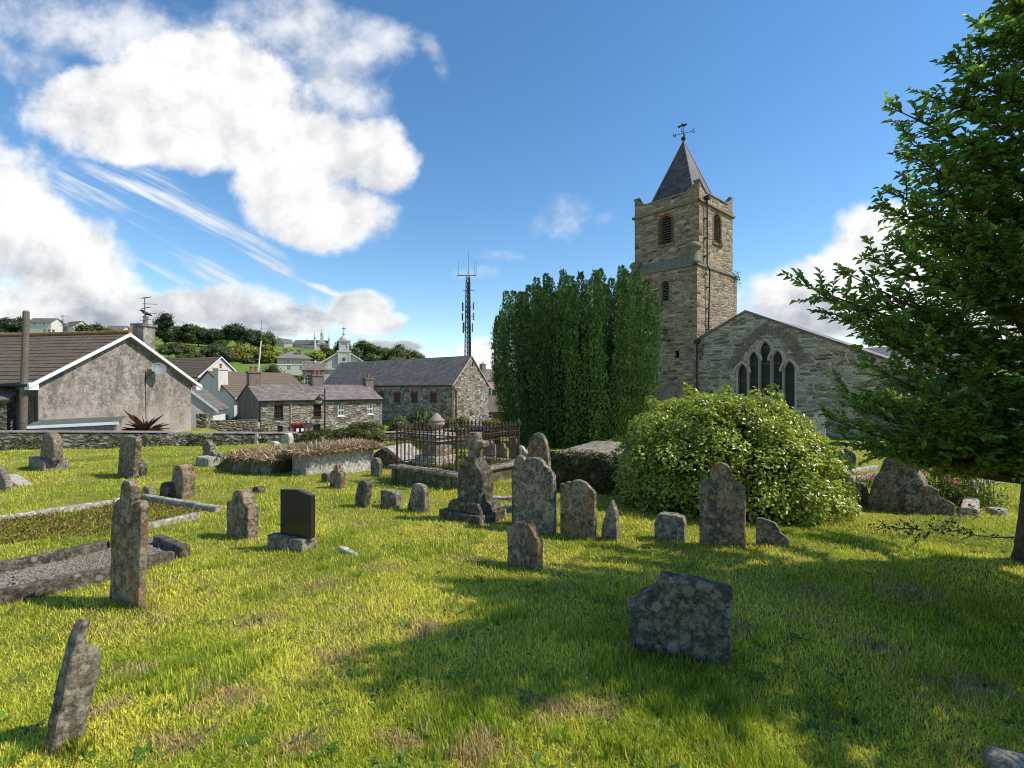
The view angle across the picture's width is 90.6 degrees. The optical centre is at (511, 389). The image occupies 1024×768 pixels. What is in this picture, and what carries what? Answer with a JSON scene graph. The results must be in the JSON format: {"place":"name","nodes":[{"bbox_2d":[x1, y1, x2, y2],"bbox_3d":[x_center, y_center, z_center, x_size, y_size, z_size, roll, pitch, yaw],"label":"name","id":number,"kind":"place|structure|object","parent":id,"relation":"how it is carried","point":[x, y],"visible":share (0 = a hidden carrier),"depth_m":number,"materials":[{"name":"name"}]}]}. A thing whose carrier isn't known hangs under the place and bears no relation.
{"place":"outdoors","nodes":[
{"label":"outdoors","id":0,"kind":"place"},
{"bbox_2d":[0,536,169,588],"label":"gravel","id":1,"kind":"structure","parent":0,"point":[29,574],"depth_m":5.17,"materials":[{"name":"grey gravel"}]},
{"bbox_2d":[0,327,1023,767],"bbox_3d":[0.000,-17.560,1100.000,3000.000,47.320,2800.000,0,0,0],"label":"ground","id":2,"kind":"structure","parent":0,"point":[242,367],"depth_m":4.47,"materials":[{"name":"green plant"}]},
{"bbox_2d":[0,466,12,491],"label":"gravestone","id":3,"kind":"object","parent":2,"relation":"on","point":[6,483],"visible":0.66,"depth_m":10.23,"materials":[{"name":"grey stone"}]},
{"bbox_2d":[0,387,18,429],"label":"stone outbuilding","id":4,"kind":"structure","parent":2,"relation":"on","point":[7,408],"depth_m":22.00,"materials":[{"name":"grey stone"}]},
{"bbox_2d":[0,316,21,332],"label":"broadleaf tree","id":5,"kind":"object","parent":2,"relation":"on","point":[11,325],"visible":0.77,"depth_m":212.35,"materials":[{"name":"green plant"}]},
{"bbox_2d":[10,474,32,486],"bbox_3d":[-11.220,2.135,11.494,1.906,0.209,0.268,0,0,38],"label":"stone fragment","id":6,"kind":"object","parent":2,"relation":"on","point":[17,479],"visible":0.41,"depth_m":11.36,"materials":[{"name":"stone"}]},
{"bbox_2d":[18,310,29,429],"bbox_3d":[-21.099,-0.292,21.900,0.417,6.192,0.290,0,0,0],"label":"utility pole","id":7,"kind":"object","parent":2,"relation":"on","point":[23,398],"visible":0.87,"depth_m":21.81,"materials":[{"name":"brown wood"}]},
{"bbox_2d":[29,318,63,332],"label":"hillside house","id":8,"kind":"structure","parent":2,"relation":"on","point":[37,325],"depth_m":210.87,"materials":[{"name":"white paint"}]},
{"bbox_2d":[29,432,67,470],"bbox_3d":[-13.027,1.779,14.270,1.750,1.148,0.557,0,0,36],"label":"headstone","id":9,"kind":"object","parent":2,"relation":"on","point":[49,457],"visible":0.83,"depth_m":13.87,"materials":[{"name":"grey stone"}]},
{"bbox_2d":[43,618,101,756],"bbox_3d":[-2.211,1.535,2.539,0.090,0.726,0.237,0,0,24],"label":"gravestone","id":10,"kind":"object","parent":2,"relation":"on","point":[79,672],"visible":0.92,"depth_m":2.53,"materials":[{"name":"grey stone"}]},
{"bbox_2d":[72,322,104,331],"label":"broadleaf tree","id":11,"kind":"object","parent":2,"relation":"on","point":[86,327],"visible":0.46,"depth_m":197.54,"materials":[{"name":"green plant"}]},
{"bbox_2d":[0,534,189,604],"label":"kerbed grave","id":12,"kind":"object","parent":2,"relation":"on","point":[51,585],"visible":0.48,"depth_m":5.01,"materials":[{"name":"stone"}]},
{"bbox_2d":[0,316,201,431],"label":"bungalow","id":13,"kind":"object","parent":2,"relation":"on","point":[84,374],"visible":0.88,"depth_m":25.78,"materials":[{"name":"grey paint"}]},
{"bbox_2d":[27,416,124,430],"bbox_3d":[-19.378,2.112,22.645,3.150,1.676,1.138,0,0,-26],"label":"lean to roof","id":14,"kind":"object","parent":13,"relation":"attached to","point":[106,423],"visible":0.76,"depth_m":22.47,"materials":[{"name":"metal"}]},
{"bbox_2d":[145,363,166,400],"bbox_3d":[-19.471,0.647,27.722,0.856,4.208,0.613,0,0,0],"label":"satellite dish","id":15,"kind":"object","parent":13,"relation":"attached to","point":[158,368],"visible":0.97,"depth_m":27.71,"materials":[{"name":"grey metal"}]},
{"bbox_2d":[0,498,205,543],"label":"dry ground cover","id":16,"kind":"object","parent":2,"relation":"on","point":[108,514],"visible":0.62,"depth_m":7.19,"materials":[{"name":"plant"}]},
{"bbox_2d":[0,494,220,528],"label":"kerbed grave","id":17,"kind":"object","parent":2,"relation":"on","point":[185,504],"visible":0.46,"depth_m":8.13,"materials":[{"name":"stone"}]},
{"bbox_2d":[110,479,148,609],"bbox_3d":[-3.262,1.363,4.309,0.517,1.186,0.068,0,0,28],"label":"gravestone","id":18,"kind":"object","parent":2,"relation":"on","point":[129,529],"visible":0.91,"depth_m":4.25,"materials":[{"name":"grey stone"}]},
{"bbox_2d":[117,435,141,478],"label":"gravestone","id":19,"kind":"object","parent":2,"relation":"on","point":[129,456],"visible":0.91,"depth_m":12.06,"materials":[{"name":"grey stone"}]},
{"bbox_2d":[122,409,171,431],"bbox_3d":[-17.778,1.779,24.758,2.488,1.697,2.247,0,0,27],"label":"cordyline","id":20,"kind":"object","parent":2,"relation":"on","point":[139,425],"visible":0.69,"depth_m":24.49,"materials":[{"name":"red plant"}]},
{"bbox_2d":[152,311,176,346],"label":"broadleaf tree","id":21,"kind":"object","parent":2,"relation":"on","point":[164,332],"visible":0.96,"depth_m":222.91,"materials":[{"name":"green plant"}]},
{"bbox_2d":[160,481,175,497],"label":"gravestone","id":22,"kind":"object","parent":2,"relation":"on","point":[167,489],"visible":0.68,"depth_m":9.57,"materials":[{"name":"stone"}]},
{"bbox_2d":[155,341,197,356],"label":"broadleaf tree","id":23,"kind":"object","parent":2,"relation":"on","point":[175,348],"visible":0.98,"depth_m":172.84,"materials":[{"name":"green plant"}]},
{"bbox_2d":[172,464,195,499],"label":"gravestone","id":24,"kind":"object","parent":2,"relation":"on","point":[183,477],"visible":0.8,"depth_m":9.51,"materials":[{"name":"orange stone"}]},
{"bbox_2d":[172,322,195,344],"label":"broadleaf tree","id":25,"kind":"object","parent":2,"relation":"on","point":[183,333],"visible":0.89,"depth_m":232.07,"materials":[{"name":"green plant"}]},
{"bbox_2d":[166,356,235,380],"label":"gabled house","id":26,"kind":"structure","parent":2,"relation":"on","point":[196,368],"depth_m":58.32,"materials":[{"name":"brown tile"}]},
{"bbox_2d":[196,413,210,428],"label":"gate pier","id":27,"kind":"structure","parent":2,"relation":"on","point":[203,420],"depth_m":32.68,"materials":[{"name":"grey stone"}]},
{"bbox_2d":[196,455,219,466],"bbox_3d":[-9.068,2.203,15.110,0.857,0.381,0.359,0,0,36],"label":"stone pedestal","id":28,"kind":"object","parent":2,"relation":"on","point":[205,461],"visible":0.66,"depth_m":14.91,"materials":[{"name":"grey stone"}]},
{"bbox_2d":[202,439,214,455],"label":"gravestone","id":29,"kind":"object","parent":2,"relation":"on","point":[208,446],"visible":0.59,"depth_m":16.77,"materials":[{"name":"grey stone"}]},
{"bbox_2d":[199,328,220,344],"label":"broadleaf tree","id":30,"kind":"object","parent":2,"relation":"on","point":[207,338],"visible":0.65,"depth_m":242.38,"materials":[{"name":"green plant"}]},
{"bbox_2d":[191,387,229,428],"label":"white annexe","id":31,"kind":"structure","parent":2,"relation":"on","point":[203,400],"depth_m":37.52,"materials":[{"name":"white paint"}]},
{"bbox_2d":[197,343,236,364],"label":"broadleaf tree","id":32,"kind":"object","parent":2,"relation":"on","point":[213,350],"visible":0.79,"depth_m":162.19,"materials":[{"name":"green plant"}]},
{"bbox_2d":[211,419,257,431],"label":"garden wall","id":33,"kind":"structure","parent":2,"relation":"on","point":[251,425],"depth_m":36.56,"materials":[{"name":"grey stone"}]},
{"bbox_2d":[211,323,258,345],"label":"broadleaf tree","id":34,"kind":"object","parent":2,"relation":"on","point":[234,332],"visible":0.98,"depth_m":235.77,"materials":[{"name":"green plant"}]},
{"bbox_2d":[228,342,255,361],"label":"broadleaf tree","id":35,"kind":"object","parent":2,"relation":"on","point":[241,351],"visible":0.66,"depth_m":182.52,"materials":[{"name":"green plant"}]},
{"bbox_2d":[227,489,258,539],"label":"gravestone","id":36,"kind":"object","parent":2,"relation":"on","point":[242,513],"visible":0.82,"depth_m":6.48,"materials":[{"name":"grey stone"}]},
{"bbox_2d":[197,364,300,418],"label":"rendered house","id":37,"kind":"structure","parent":2,"relation":"on","point":[225,386],"depth_m":49.88,"materials":[{"name":"white tile"}]},
{"bbox_2d":[211,441,306,474],"bbox_3d":[-6.471,1.965,14.058,2.572,0.973,2.617,0,0,25],"label":"overgrown vault","id":38,"kind":"object","parent":2,"relation":"on","point":[266,460],"visible":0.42,"depth_m":13.03,"materials":[{"name":"plant"}]},
{"bbox_2d":[249,343,282,363],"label":"broadleaf tree","id":39,"kind":"object","parent":2,"relation":"on","point":[269,354],"visible":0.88,"depth_m":182.90,"materials":[{"name":"green plant"}]},
{"bbox_2d":[0,426,533,450],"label":"boundary wall","id":40,"kind":"structure","parent":2,"relation":"on","point":[32,439],"depth_m":22.37,"materials":[{"name":"grey stone"}]},
{"bbox_2d":[259,334,277,347],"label":"broadleaf tree","id":41,"kind":"object","parent":2,"relation":"on","point":[270,340],"visible":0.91,"depth_m":238.22,"materials":[{"name":"green plant"}]},
{"bbox_2d":[267,488,316,551],"bbox_3d":[-2.523,1.543,5.854,0.598,0.790,0.220,0,0,24],"label":"headstone","id":42,"kind":"object","parent":2,"relation":"on","point":[296,532],"visible":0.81,"depth_m":5.78,"materials":[{"name":"grey stone"}]},
{"bbox_2d":[274,349,312,374],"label":"hip roofed house","id":43,"kind":"structure","parent":2,"relation":"on","point":[290,362],"depth_m":143.91,"materials":[{"name":"white paint"}]},
{"bbox_2d":[276,330,329,349],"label":"hill chapel","id":44,"kind":"structure","parent":2,"relation":"on","point":[315,344],"depth_m":300.65,"materials":[{"name":"paint"}]},
{"bbox_2d":[236,366,384,432],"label":"cottage terrace","id":45,"kind":"structure","parent":2,"relation":"on","point":[285,407],"depth_m":45.47,"materials":[{"name":"grey stone"}]},
{"bbox_2d":[301,361,326,384],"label":"slate roofed hall","id":46,"kind":"structure","parent":2,"relation":"on","point":[308,368],"depth_m":120.66,"materials":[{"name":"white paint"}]},
{"bbox_2d":[304,350,325,360],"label":"broadleaf tree","id":47,"kind":"object","parent":2,"relation":"on","point":[315,354],"visible":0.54,"depth_m":182.90,"materials":[{"name":"green plant"}]},
{"bbox_2d":[299,427,348,442],"bbox_3d":[-8.937,2.441,24.530,2.091,1.158,2.530,0,0,40],"label":"hedge shrub","id":48,"kind":"object","parent":2,"relation":"on","point":[314,435],"visible":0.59,"depth_m":24.23,"materials":[{"name":"green plant"}]},
{"bbox_2d":[278,436,384,475],"bbox_3d":[-4.663,1.736,13.274,1.410,0.932,2.586,0,0,42],"label":"chest tomb","id":49,"kind":"object","parent":2,"relation":"on","point":[352,455],"visible":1,"depth_m":12.87,"materials":[{"name":"stone"}]},
{"bbox_2d":[330,464,345,488],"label":"gravestone","id":50,"kind":"object","parent":2,"relation":"on","point":[337,476],"visible":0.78,"depth_m":10.51,"materials":[{"name":"grey stone"}]},
{"bbox_2d":[314,328,362,380],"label":"church","id":51,"kind":"structure","parent":2,"relation":"on","point":[341,355],"depth_m":124.41,"materials":[{"name":"paint"}]},
{"bbox_2d":[336,422,385,443],"bbox_3d":[-7.120,2.274,24.240,2.404,1.413,2.326,0,0,0],"label":"hedge shrub","id":52,"kind":"object","parent":2,"relation":"on","point":[370,431],"visible":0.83,"depth_m":23.70,"materials":[{"name":"green plant"}]},
{"bbox_2d":[349,338,375,360],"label":"broadleaf tree","id":53,"kind":"object","parent":2,"relation":"on","point":[363,347],"visible":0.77,"depth_m":202.43,"materials":[{"name":"green plant"}]},
{"bbox_2d":[355,479,372,507],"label":"gravestone","id":54,"kind":"object","parent":2,"relation":"on","point":[363,493],"visible":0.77,"depth_m":8.44,"materials":[{"name":"stone"}]},
{"bbox_2d":[371,457,382,476],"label":"gravestone","id":55,"kind":"object","parent":2,"relation":"on","point":[376,466],"visible":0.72,"depth_m":12.44,"materials":[{"name":"grey stone"}]},
{"bbox_2d":[368,346,389,360],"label":"broadleaf tree","id":56,"kind":"object","parent":2,"relation":"on","point":[382,353],"visible":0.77,"depth_m":201.54,"materials":[{"name":"green plant"}]},
{"bbox_2d":[380,489,401,509],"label":"gravestone","id":57,"kind":"object","parent":2,"relation":"on","point":[389,498],"visible":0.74,"depth_m":8.38,"materials":[{"name":"grey stone"}]},
{"bbox_2d":[374,443,418,468],"bbox_3d":[-3.432,2.032,15.088,1.327,0.725,1.240,0,0,20],"label":"sloping tomb","id":58,"kind":"object","parent":2,"relation":"on","point":[386,455],"visible":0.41,"depth_m":14.57,"materials":[{"name":"stone"}]},
{"bbox_2d":[387,343,408,358],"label":"broadleaf tree","id":59,"kind":"object","parent":2,"relation":"on","point":[397,351],"visible":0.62,"depth_m":202.13,"materials":[{"name":"green plant"}]},
{"bbox_2d":[386,414,411,430],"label":"garden bush","id":60,"kind":"object","parent":2,"relation":"on","point":[395,418],"visible":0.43,"depth_m":49.34,"materials":[{"name":"green plant"}]},
{"bbox_2d":[323,356,489,425],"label":"stone warehouse","id":61,"kind":"structure","parent":2,"relation":"on","point":[452,387],"depth_m":80.58,"materials":[{"name":"grey stone"}]},
{"bbox_2d":[405,407,429,431],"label":"garden bush","id":62,"kind":"object","parent":2,"relation":"on","point":[418,415],"visible":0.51,"depth_m":60.82,"materials":[{"name":"green plant"}]},
{"bbox_2d":[408,483,428,513],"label":"gravestone","id":63,"kind":"object","parent":2,"relation":"on","point":[419,498],"visible":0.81,"depth_m":8.14,"materials":[{"name":"grey stone"}]},
{"bbox_2d":[410,413,462,468],"bbox_3d":[-1.780,1.345,11.944,0.880,1.584,0.880,0,0,37],"label":"urn monument","id":64,"kind":"object","parent":2,"relation":"on","point":[436,419],"visible":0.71,"depth_m":11.76,"materials":[{"name":"stone"}]},
{"bbox_2d":[388,454,514,488],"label":"railed plinth","id":65,"kind":"structure","parent":2,"relation":"on","point":[405,474],"depth_m":11.12,"materials":[{"name":"stone"}]},
{"bbox_2d":[405,453,506,470],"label":"weeds","id":66,"kind":"object","parent":65,"relation":"on","point":[462,457],"visible":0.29,"depth_m":11.56,"materials":[{"name":"green plant"}]},
{"bbox_2d":[395,416,520,472],"bbox_3d":[-1.231,1.218,11.851,1.959,1.040,2.259,0,0,37],"label":"iron railing","id":67,"kind":"object","parent":65,"relation":"on","point":[493,434],"visible":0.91,"depth_m":11.47,"materials":[{"name":"black metal"}]},
{"bbox_2d":[441,415,474,428],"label":"garden bush","id":68,"kind":"object","parent":2,"relation":"on","point":[456,419],"visible":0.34,"depth_m":57.11,"materials":[{"name":"green plant"}]},
{"bbox_2d":[457,250,475,355],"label":"lattice mast","id":69,"kind":"object","parent":2,"relation":"on","point":[468,306],"visible":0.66,"depth_m":111.70,"materials":[{"name":"metal"}]},
{"bbox_2d":[439,432,505,525],"bbox_3d":[-0.598,1.348,7.628,0.799,1.411,0.646,0,0,36],"label":"cross headstone","id":70,"kind":"object","parent":2,"relation":"on","point":[475,502],"visible":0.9,"depth_m":7.47,"materials":[{"name":"stone"}]},
{"bbox_2d":[479,362,517,395],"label":"pink terrace house","id":71,"kind":"structure","parent":2,"relation":"on","point":[487,373],"depth_m":129.31,"materials":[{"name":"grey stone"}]},
{"bbox_2d":[489,396,519,418],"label":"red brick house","id":72,"kind":"structure","parent":2,"relation":"on","point":[493,414],"depth_m":95.72,"materials":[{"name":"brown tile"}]},
{"bbox_2d":[0,493,1023,767],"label":"lawn weeds","id":73,"kind":"object","parent":2,"relation":"on","point":[672,765],"visible":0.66,"depth_m":2.92,"materials":[{"name":"green plant"}]},
{"bbox_2d":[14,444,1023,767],"bbox_3d":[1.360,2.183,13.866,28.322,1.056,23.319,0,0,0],"label":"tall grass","id":74,"kind":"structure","parent":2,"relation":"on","point":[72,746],"depth_m":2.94,"materials":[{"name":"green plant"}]},
{"bbox_2d":[512,455,525,522],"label":"gravestone","id":75,"kind":"object","parent":2,"relation":"on","point":[519,460],"visible":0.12,"depth_m":7.31,"materials":[{"name":"grey stone"}]},
{"bbox_2d":[507,520,542,570],"bbox_3d":[0.137,1.708,5.378,0.396,0.605,0.114,0,0,36],"label":"gravestone","id":76,"kind":"object","parent":2,"relation":"on","point":[525,543],"visible":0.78,"depth_m":5.32,"materials":[{"name":"grey stone"}]},
{"bbox_2d":[513,457,556,534],"bbox_3d":[0.301,1.487,6.897,0.660,1.124,0.096,0,0,34],"label":"gravestone","id":77,"kind":"object","parent":2,"relation":"on","point":[534,492],"visible":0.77,"depth_m":6.83,"materials":[{"name":"grey stone"}]},
{"bbox_2d":[527,432,550,466],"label":"gravestone","id":78,"kind":"object","parent":2,"relation":"on","point":[538,446],"visible":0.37,"depth_m":8.12,"materials":[{"name":"grey stone"}]},
{"bbox_2d":[490,265,664,448],"bbox_3d":[2.983,-1.214,24.019,8.200,8.402,7.004,0,0,0],"label":"yew tree","id":79,"kind":"object","parent":2,"relation":"on","point":[576,380],"visible":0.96,"depth_m":21.95,"materials":[{"name":"green plant"}]},
{"bbox_2d":[560,479,596,540],"bbox_3d":[0.857,1.609,6.566,0.508,0.879,0.075,0,0,36],"label":"gravestone","id":80,"kind":"object","parent":2,"relation":"on","point":[578,510],"visible":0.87,"depth_m":6.52,"materials":[{"name":"grey stone"}]},
{"bbox_2d":[550,441,624,495],"bbox_3d":[1.785,1.692,10.798,1.592,1.015,2.126,0,0,28],"label":"ivy clad tomb","id":81,"kind":"object","parent":2,"relation":"on","point":[589,463],"visible":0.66,"depth_m":9.95,"materials":[{"name":"stone"}]},
{"bbox_2d":[601,499,618,540],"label":"gravestone","id":82,"kind":"object","parent":2,"relation":"on","point":[610,527],"visible":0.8,"depth_m":6.40,"materials":[{"name":"grey stone"}]},
{"bbox_2d":[654,512,686,542],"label":"gravestone","id":83,"kind":"object","parent":2,"relation":"on","point":[672,525],"visible":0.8,"depth_m":6.28,"materials":[{"name":"grey stone"}]},
{"bbox_2d":[627,570,733,666],"bbox_3d":[1.123,1.585,3.417,0.680,0.672,0.121,0,0,14],"label":"gravestone","id":84,"kind":"object","parent":2,"relation":"on","point":[671,612],"visible":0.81,"depth_m":3.37,"materials":[{"name":"grey stone"}]},
{"bbox_2d":[699,462,745,548],"bbox_3d":[2.490,1.423,6.006,0.507,1.108,0.080,0,0,30],"label":"gravestone","id":85,"kind":"object","parent":2,"relation":"on","point":[722,506],"visible":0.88,"depth_m":5.97,"materials":[{"name":"grey stone"}]},
{"bbox_2d":[609,382,863,526],"bbox_3d":[3.745,1.360,8.749,4.139,2.992,3.519,0,0,0],"label":"round bush","id":86,"kind":"object","parent":2,"relation":"on","point":[782,465],"visible":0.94,"depth_m":7.75,"materials":[{"name":"green plant"}]},
{"bbox_2d":[756,517,788,547],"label":"gravestone","id":87,"kind":"object","parent":2,"relation":"on","point":[768,531],"visible":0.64,"depth_m":5.99,"materials":[{"name":"grey stone"}]},
{"bbox_2d":[812,411,824,436],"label":"gravestone","id":88,"kind":"object","parent":2,"relation":"on","point":[819,421],"visible":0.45,"depth_m":21.96,"materials":[{"name":"stone"}]},
{"bbox_2d":[629,123,1022,439],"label":"stone church","id":89,"kind":"structure","parent":2,"relation":"on","point":[712,340],"depth_m":36.03,"materials":[{"name":"grey stone"}]},
{"bbox_2d":[733,361,750,405],"bbox_3d":[15.126,-0.235,33.158,0.410,3.204,1.108,0,0,-43],"label":"lancet window","id":90,"kind":"structure","parent":89,"relation":"in","point":[741,379],"depth_m":33.32,"materials":[{"name":"stone"}]},
{"bbox_2d":[744,349,762,398],"bbox_3d":[15.607,-0.615,32.633,0.410,3.964,1.091,0,0,-43],"label":"lancet window","id":91,"kind":"structure","parent":89,"relation":"in","point":[754,359],"depth_m":32.78,"materials":[{"name":"stone"}]},
{"bbox_2d":[755,338,774,398],"bbox_3d":[16.090,-0.918,32.107,0.410,4.571,1.121,0,0,-43],"label":"lancet window","id":92,"kind":"structure","parent":89,"relation":"in","point":[768,346],"depth_m":32.25,"materials":[{"name":"stone"}]},
{"bbox_2d":[767,347,786,405],"bbox_3d":[16.573,-0.610,31.580,0.410,3.955,1.102,0,0,-43],"label":"lancet window","id":93,"kind":"structure","parent":89,"relation":"in","point":[780,356],"depth_m":31.72,"materials":[{"name":"stone"}]},
{"bbox_2d":[779,358,799,410],"bbox_3d":[17.050,-0.265,31.060,0.410,3.264,1.114,0,0,-43],"label":"lancet window","id":94,"kind":"structure","parent":89,"relation":"in","point":[790,380],"depth_m":31.19,"materials":[{"name":"stone"}]},
{"bbox_2d":[845,465,878,480],"bbox_3d":[8.999,2.186,13.015,0.878,0.356,3.874,0,0,34],"label":"kerbed grave","id":95,"kind":"object","parent":2,"relation":"on","point":[867,468],"visible":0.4,"depth_m":13.29,"materials":[{"name":"stone"}]},
{"bbox_2d":[856,481,868,505],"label":"gravestone","id":96,"kind":"object","parent":2,"relation":"on","point":[863,491],"visible":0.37,"depth_m":8.65,"materials":[{"name":"grey stone"}]},
{"bbox_2d":[849,471,877,487],"bbox_3d":[7.450,1.929,10.617,0.711,0.441,1.379,0,0,0],"label":"valerian","id":97,"kind":"object","parent":2,"relation":"on","point":[870,482],"visible":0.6,"depth_m":10.62,"materials":[{"name":"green plant"}]},
{"bbox_2d":[866,368,932,514],"bbox_3d":[6.365,0.895,8.306,0.921,2.455,0.723,0,0,42],"label":"gravestone","id":98,"kind":"object","parent":2,"relation":"on","point":[892,485],"visible":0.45,"depth_m":8.16,"materials":[{"name":"grey stone"}]},
{"bbox_2d":[777,0,1023,563],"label":"holly tree","id":99,"kind":"object","parent":2,"relation":"on","point":[972,428],"visible":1,"depth_m":4.36,"materials":[{"name":"green plant"}]},
{"bbox_2d":[794,502,1022,629],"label":"fallen branch","id":100,"kind":"object","parent":2,"relation":"on","point":[913,529],"depth_m":6.38,"materials":[{"name":"brown wood"}]},
{"bbox_2d":[904,485,954,515],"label":"gravestone","id":101,"kind":"object","parent":2,"relation":"on","point":[919,499],"visible":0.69,"depth_m":7.83,"materials":[{"name":"grey stone"}]},
{"bbox_2d":[921,468,990,506],"bbox_3d":[7.546,1.627,8.938,1.282,0.988,1.414,0,0,-26],"label":"valerian","id":102,"kind":"object","parent":2,"relation":"on","point":[948,487],"visible":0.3,"depth_m":8.80,"materials":[{"name":"green plant"}]},
{"bbox_2d":[927,474,1018,508],"bbox_3d":[8.027,1.654,8.864,1.445,0.898,1.504,0,0,0],"label":"valerian","id":103,"kind":"object","parent":2,"relation":"on","point":[986,496],"visible":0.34,"depth_m":8.66,"materials":[{"name":"green plant"}]},
{"bbox_2d":[960,479,1008,515],"bbox_3d":[9.061,2.019,9.706,0.553,0.445,5.852,0,0,43],"label":"kerbed grave","id":104,"kind":"object","parent":2,"relation":"on","point":[966,502],"visible":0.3,"depth_m":7.75,"materials":[{"name":"stone"}]},
{"bbox_2d":[983,746,1023,767],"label":"gravestone","id":105,"kind":"object","parent":2,"relation":"on","point":[994,757],"visible":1,"depth_m":2.38,"materials":[{"name":"stone"}]},
{"bbox_2d":[0,0,1023,368],"label":"sky","id":106,"kind":"structure","parent":0,"point":[301,168],"materials":[{"name":"blue"}]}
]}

